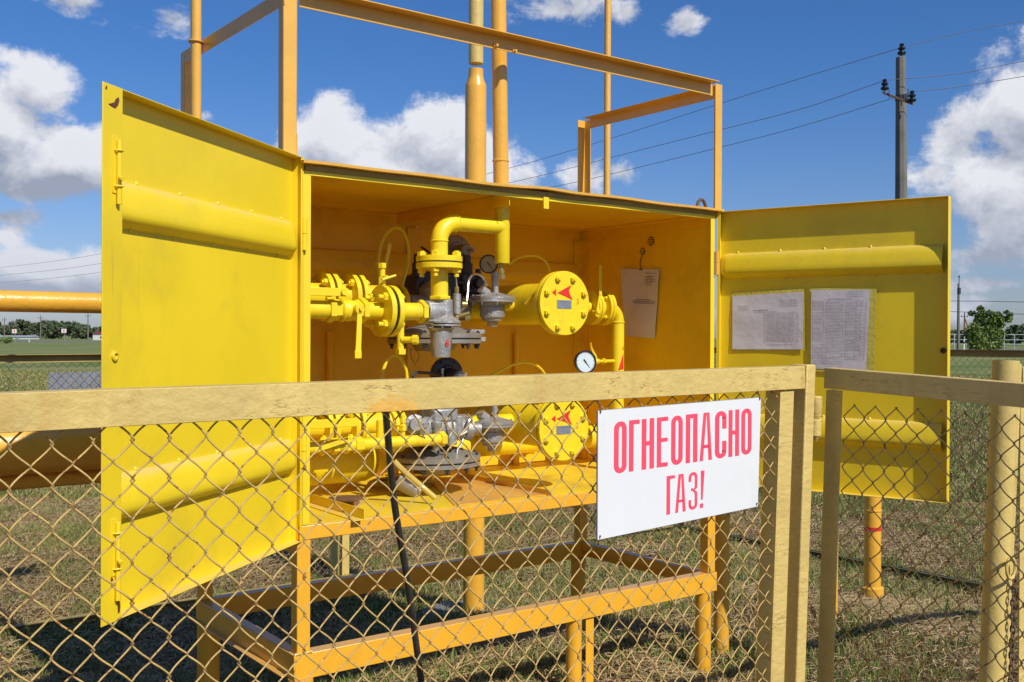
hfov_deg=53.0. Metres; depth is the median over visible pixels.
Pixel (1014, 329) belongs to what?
tree
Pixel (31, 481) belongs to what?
supply pipe
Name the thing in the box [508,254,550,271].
sense tube
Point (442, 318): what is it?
pressure regulator
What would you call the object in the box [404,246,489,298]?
dark pilot
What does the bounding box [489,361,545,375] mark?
sense tube
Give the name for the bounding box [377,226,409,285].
sense tube
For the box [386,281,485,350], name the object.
regulator
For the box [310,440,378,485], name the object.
collector pipe
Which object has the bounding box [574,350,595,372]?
pressure gauge
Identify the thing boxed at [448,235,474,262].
slam shut head
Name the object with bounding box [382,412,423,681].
ribbed hose
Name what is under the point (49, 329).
tree
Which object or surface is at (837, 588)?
ground pipe
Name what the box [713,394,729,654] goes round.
ground pipe
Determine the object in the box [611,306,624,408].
down pipe
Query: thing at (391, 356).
sense tube
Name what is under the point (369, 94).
sky
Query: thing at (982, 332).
young tree
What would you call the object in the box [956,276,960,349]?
power pole
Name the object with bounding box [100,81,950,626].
gas cabinet
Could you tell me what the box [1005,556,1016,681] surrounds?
padlock chain
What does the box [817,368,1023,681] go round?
open gate
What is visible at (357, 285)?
flange pair
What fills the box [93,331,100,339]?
barn
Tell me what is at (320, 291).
flat bar
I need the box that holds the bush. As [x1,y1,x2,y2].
[0,336,13,343]
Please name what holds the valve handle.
on the gas cabinet
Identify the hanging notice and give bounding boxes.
[620,255,659,337]
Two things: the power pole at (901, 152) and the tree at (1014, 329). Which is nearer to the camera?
the power pole at (901, 152)
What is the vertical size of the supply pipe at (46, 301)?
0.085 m
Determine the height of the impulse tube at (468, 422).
0.110 m
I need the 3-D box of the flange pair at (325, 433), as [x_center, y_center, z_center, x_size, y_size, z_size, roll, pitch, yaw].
[-0.813,0.376,4.537,0.605,0.192,0.192,0,0,-37]
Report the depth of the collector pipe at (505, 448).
5.57 m
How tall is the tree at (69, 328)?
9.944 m
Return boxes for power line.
[1,92,909,282]
[7,81,881,274]
[8,48,897,266]
[890,61,1022,79]
[904,21,1022,46]
[915,76,1023,91]
[950,311,1013,313]
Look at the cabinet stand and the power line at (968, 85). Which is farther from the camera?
the power line at (968, 85)
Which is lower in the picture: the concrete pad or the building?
the concrete pad
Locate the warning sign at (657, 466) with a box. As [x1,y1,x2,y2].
[596,391,760,545]
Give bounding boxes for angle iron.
[310,493,364,520]
[449,471,553,494]
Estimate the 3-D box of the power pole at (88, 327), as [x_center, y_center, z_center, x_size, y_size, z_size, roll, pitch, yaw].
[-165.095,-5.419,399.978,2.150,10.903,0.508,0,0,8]
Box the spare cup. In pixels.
[396,470,422,497]
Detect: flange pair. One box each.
[310,412,392,440]
[311,271,378,321]
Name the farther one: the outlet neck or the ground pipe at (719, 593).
the ground pipe at (719, 593)
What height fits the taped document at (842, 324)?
0.425 m
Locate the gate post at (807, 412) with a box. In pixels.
[756,364,821,681]
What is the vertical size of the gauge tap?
0.120 m
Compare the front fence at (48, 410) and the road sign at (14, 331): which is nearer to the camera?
the front fence at (48, 410)
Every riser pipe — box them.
[188,0,202,118]
[416,0,513,279]
[463,0,486,613]
[604,0,610,194]
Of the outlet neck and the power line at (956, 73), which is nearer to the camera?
the outlet neck
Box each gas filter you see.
[459,401,587,460]
[465,271,588,334]
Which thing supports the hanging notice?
hanging from the gas cabinet
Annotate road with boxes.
[0,341,100,341]
[950,349,1023,349]
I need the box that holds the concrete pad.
[421,600,512,620]
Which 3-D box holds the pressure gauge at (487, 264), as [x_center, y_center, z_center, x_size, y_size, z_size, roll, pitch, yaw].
[-0.112,-0.378,5.049,0.094,0.094,0.028,0,0,12]
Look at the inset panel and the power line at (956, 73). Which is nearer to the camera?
the inset panel
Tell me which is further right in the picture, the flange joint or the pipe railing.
the pipe railing
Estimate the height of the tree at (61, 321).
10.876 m
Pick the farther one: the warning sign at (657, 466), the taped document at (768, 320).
the taped document at (768, 320)
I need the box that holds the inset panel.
[432,475,545,505]
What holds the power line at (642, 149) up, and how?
attached to the power pole at (901, 152)
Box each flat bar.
[310,418,358,428]
[311,287,347,296]
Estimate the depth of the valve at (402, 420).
4.55 m
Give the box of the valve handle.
[394,459,436,499]
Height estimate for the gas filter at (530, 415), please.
0.311 m
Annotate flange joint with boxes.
[363,263,428,336]
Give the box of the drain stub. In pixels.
[395,327,418,354]
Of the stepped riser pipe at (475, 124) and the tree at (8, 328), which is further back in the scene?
the tree at (8, 328)
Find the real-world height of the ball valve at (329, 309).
0.254 m
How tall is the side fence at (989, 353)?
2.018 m
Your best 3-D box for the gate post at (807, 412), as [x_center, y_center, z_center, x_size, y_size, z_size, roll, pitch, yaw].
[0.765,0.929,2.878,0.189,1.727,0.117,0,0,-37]
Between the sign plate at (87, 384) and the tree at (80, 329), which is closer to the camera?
the sign plate at (87, 384)
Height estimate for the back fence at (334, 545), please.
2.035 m
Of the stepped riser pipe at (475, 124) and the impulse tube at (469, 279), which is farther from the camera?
the stepped riser pipe at (475, 124)
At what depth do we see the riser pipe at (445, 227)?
4.73 m
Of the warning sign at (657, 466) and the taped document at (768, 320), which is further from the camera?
the taped document at (768, 320)
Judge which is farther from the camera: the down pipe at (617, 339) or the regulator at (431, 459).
the down pipe at (617, 339)
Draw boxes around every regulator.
[368,410,513,475]
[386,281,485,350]
[405,408,481,450]
[424,299,460,357]
[470,272,514,326]
[475,406,513,450]
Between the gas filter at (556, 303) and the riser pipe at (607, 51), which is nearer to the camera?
the gas filter at (556, 303)
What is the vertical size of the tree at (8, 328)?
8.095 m
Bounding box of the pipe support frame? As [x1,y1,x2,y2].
[181,0,721,217]
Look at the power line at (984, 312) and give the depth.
70.17 m
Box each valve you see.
[310,297,369,358]
[374,243,391,284]
[394,415,405,430]
[453,277,470,323]
[584,265,616,324]
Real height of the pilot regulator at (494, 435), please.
0.271 m
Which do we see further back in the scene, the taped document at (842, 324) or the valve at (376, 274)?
the taped document at (842, 324)
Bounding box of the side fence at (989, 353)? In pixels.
[683,348,1023,595]
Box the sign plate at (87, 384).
[48,372,100,389]
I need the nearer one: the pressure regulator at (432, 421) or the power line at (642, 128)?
the pressure regulator at (432, 421)
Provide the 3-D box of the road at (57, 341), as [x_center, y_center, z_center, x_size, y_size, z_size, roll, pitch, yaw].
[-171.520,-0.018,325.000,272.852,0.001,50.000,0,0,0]
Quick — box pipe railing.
[950,334,1023,348]
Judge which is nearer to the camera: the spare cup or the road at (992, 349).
the spare cup
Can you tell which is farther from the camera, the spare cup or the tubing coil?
the tubing coil
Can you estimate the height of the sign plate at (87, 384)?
0.262 m
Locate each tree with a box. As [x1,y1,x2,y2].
[0,324,20,334]
[9,319,34,334]
[28,320,64,338]
[50,320,66,338]
[58,321,79,338]
[73,323,98,338]
[950,329,960,343]
[961,304,1013,349]
[1001,324,1023,345]
[1015,324,1023,344]
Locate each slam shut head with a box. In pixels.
[430,357,466,377]
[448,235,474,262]
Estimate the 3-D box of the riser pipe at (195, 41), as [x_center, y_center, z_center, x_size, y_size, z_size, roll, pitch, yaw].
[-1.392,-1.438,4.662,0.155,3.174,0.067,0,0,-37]
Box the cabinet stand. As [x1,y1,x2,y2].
[194,491,716,681]
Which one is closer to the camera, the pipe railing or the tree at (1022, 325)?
the pipe railing
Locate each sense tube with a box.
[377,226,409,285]
[380,353,408,378]
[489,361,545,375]
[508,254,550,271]
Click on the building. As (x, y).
(26, 337)
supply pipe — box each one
[0,290,100,312]
[0,428,100,475]
[0,469,100,490]
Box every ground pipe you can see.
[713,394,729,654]
[836,554,837,614]
[861,496,883,599]
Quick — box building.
[0,335,39,338]
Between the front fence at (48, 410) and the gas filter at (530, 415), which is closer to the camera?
the front fence at (48, 410)
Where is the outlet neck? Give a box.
[416,260,461,299]
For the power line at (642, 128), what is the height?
2.272 m
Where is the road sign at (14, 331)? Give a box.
[12,329,16,344]
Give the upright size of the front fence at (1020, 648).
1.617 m
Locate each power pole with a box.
[85,314,90,339]
[880,43,916,198]
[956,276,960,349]
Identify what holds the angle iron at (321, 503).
on the gas cabinet
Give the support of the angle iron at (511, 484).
on the gas cabinet
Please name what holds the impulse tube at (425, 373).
attached to the slam shut head at (449, 367)
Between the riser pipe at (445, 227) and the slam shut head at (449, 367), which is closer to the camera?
the riser pipe at (445, 227)
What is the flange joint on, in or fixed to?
attached to the outlet neck
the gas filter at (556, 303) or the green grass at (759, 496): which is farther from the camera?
the green grass at (759, 496)
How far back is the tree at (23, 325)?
536.69 m
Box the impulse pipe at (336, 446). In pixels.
[310,420,447,455]
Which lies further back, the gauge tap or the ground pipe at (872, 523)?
the ground pipe at (872, 523)
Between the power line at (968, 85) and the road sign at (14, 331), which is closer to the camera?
the power line at (968, 85)
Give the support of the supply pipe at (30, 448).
attached to the gas cabinet
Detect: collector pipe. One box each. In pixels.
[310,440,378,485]
[406,425,595,456]
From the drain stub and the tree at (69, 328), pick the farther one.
the tree at (69, 328)
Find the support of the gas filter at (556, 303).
attached to the gas cabinet
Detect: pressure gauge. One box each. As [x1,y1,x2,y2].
[479,254,497,273]
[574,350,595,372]
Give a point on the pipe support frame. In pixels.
(700, 89)
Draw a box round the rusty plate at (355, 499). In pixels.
[329,495,362,505]
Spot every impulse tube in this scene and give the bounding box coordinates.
[411,371,441,377]
[461,273,487,311]
[461,410,483,435]
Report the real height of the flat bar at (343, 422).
0.036 m
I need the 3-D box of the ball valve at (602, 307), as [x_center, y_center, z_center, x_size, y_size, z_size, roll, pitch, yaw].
[0.292,-0.248,5.496,0.593,0.321,0.191,0,0,-37]
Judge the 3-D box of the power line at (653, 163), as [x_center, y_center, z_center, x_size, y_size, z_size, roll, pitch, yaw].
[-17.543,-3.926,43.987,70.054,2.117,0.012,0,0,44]
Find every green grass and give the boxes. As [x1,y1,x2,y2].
[0,369,1021,503]
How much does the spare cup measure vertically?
0.143 m
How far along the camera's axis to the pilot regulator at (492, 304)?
5.00 m
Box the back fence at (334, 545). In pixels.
[0,354,678,633]
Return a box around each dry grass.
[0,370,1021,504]
[0,494,1018,681]
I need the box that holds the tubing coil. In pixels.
[367,476,436,487]
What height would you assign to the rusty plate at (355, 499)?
0.027 m
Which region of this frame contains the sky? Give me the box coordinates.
[0,0,1023,337]
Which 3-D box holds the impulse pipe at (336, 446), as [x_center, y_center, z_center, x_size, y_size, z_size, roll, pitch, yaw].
[-0.621,0.415,4.444,0.799,0.136,0.084,0,0,-37]
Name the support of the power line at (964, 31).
attached to the power pole at (901, 152)
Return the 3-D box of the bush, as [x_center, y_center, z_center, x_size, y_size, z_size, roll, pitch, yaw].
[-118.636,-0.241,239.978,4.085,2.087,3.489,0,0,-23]
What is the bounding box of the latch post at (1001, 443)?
[978,360,1021,681]
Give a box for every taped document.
[731,288,804,350]
[809,288,876,371]
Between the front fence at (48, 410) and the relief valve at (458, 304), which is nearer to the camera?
the front fence at (48, 410)
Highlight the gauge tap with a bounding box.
[590,343,614,364]
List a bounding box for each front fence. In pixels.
[0,366,804,681]
[1014,366,1023,681]

